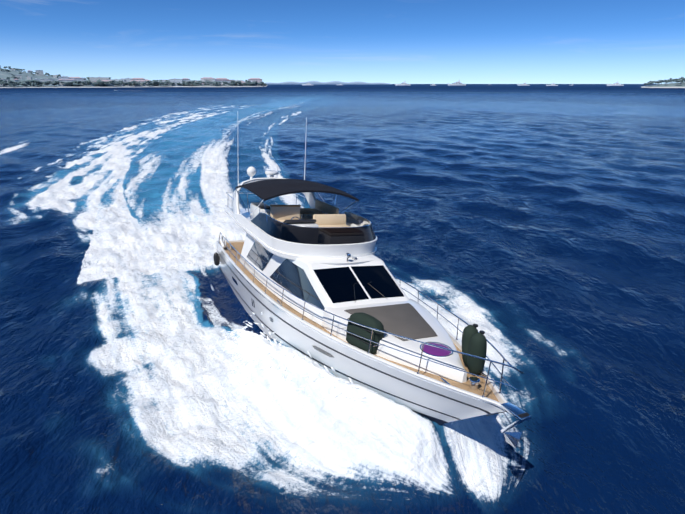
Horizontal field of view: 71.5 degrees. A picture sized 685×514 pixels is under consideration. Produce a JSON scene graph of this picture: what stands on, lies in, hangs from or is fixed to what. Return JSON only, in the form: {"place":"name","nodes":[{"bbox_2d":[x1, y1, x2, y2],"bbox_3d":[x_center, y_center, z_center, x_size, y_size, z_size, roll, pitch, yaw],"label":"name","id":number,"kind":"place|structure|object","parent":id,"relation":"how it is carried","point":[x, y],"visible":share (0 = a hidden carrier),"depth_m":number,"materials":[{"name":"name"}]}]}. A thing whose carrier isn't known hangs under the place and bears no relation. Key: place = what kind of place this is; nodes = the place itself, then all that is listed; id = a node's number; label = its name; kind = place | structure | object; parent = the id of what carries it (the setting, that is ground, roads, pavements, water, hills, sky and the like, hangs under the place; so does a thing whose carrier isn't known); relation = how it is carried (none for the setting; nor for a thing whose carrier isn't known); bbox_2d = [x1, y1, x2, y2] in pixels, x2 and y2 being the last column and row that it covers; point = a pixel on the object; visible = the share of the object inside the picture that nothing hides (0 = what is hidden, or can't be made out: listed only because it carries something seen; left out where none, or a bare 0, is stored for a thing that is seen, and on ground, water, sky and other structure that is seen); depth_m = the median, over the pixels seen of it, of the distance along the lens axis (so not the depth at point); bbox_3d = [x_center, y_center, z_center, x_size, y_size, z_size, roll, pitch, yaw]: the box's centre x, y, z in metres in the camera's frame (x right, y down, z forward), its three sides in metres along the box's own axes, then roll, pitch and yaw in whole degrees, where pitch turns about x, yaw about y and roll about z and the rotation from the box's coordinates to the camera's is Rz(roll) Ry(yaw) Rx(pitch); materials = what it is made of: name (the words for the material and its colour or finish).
{"place":"outdoors","nodes":[
{"label":"outdoors","id":0,"kind":"place"},
{"bbox_2d":[0,68,267,87],"bbox_3d":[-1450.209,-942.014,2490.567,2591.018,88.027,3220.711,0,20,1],"label":"coast terrain","id":1,"kind":"structure","parent":0,"point":[3,74],"depth_m":1454.98,"materials":[{"name":"grey stone"}]},
{"bbox_2d":[0,67,261,85],"bbox_3d":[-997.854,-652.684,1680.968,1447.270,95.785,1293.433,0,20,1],"label":"buildings","id":2,"kind":"structure","parent":1,"relation":"on","point":[106,79],"depth_m":1470.83,"materials":[{"name":"grey"}]},
{"bbox_2d":[0,66,266,86],"bbox_3d":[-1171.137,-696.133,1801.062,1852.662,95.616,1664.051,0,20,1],"label":"trees","id":3,"kind":"object","parent":1,"relation":"on","point":[10,83],"visible":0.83,"depth_m":1385.63,"materials":[{"name":"green plant"}]},
{"bbox_2d":[223,330,337,380],"bbox_3d":[-1.038,3.091,16.408,8.465,1.333,10.149,0,20,1],"label":"sea foam","id":4,"kind":"object","parent":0,"point":[268,347],"visible":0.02,"depth_m":15.74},
{"bbox_2d":[266,81,388,83],"bbox_3d":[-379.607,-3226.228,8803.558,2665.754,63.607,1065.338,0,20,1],"label":"hills","id":5,"kind":"structure","parent":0,"point":[331,82],"depth_m":8454.52,"materials":[{"name":"blue"}]},
{"bbox_2d":[0,84,684,513],"bbox_3d":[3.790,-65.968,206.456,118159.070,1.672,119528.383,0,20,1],"label":"sea","id":6,"kind":"structure","parent":0,"point":[536,232],"depth_m":21.95,"materials":[{"name":"liquid"}]},
{"bbox_2d":[214,281,452,445],"bbox_3d":[-0.378,2.898,16.151,8.444,1.644,9.471,0,20,1],"label":"bow spray","id":7,"kind":"object","parent":6,"relation":"on","point":[361,399],"visible":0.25,"depth_m":14.39,"materials":[{"name":"white liquid"}]},
{"bbox_2d":[114,81,623,90],"bbox_3d":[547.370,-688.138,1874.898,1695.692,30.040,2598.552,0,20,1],"label":"distant boats","id":8,"kind":"object","parent":6,"relation":"on","point":[404,83],"visible":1,"depth_m":2158.80,"materials":[{"name":"white"}]},
{"bbox_2d":[213,117,530,447],"bbox_3d":[-0.700,-0.664,18.113,5.112,9.146,20.711,-3,16,-26],"label":"yacht","id":9,"kind":"object","parent":6,"relation":"on","point":[320,285],"visible":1,"depth_m":15.14,"materials":[{"name":"white plastic"}]},
{"bbox_2d":[0,0,684,83],"label":"sky","id":10,"kind":"structure","parent":0,"point":[271,41],"materials":[{"name":"blue"}]},
{"bbox_2d":[641,82,684,87],"bbox_3d":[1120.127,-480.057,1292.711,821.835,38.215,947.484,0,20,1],"label":"island terrain","id":11,"kind":"structure","parent":0,"point":[674,85],"depth_m":1153.15,"materials":[{"name":"grey stone"}]},
{"bbox_2d":[644,77,684,86],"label":"island trees","id":12,"kind":"object","parent":11,"relation":"on","point":[680,80],"visible":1,"depth_m":1206.72,"materials":[{"name":"green plant"}]}
]}

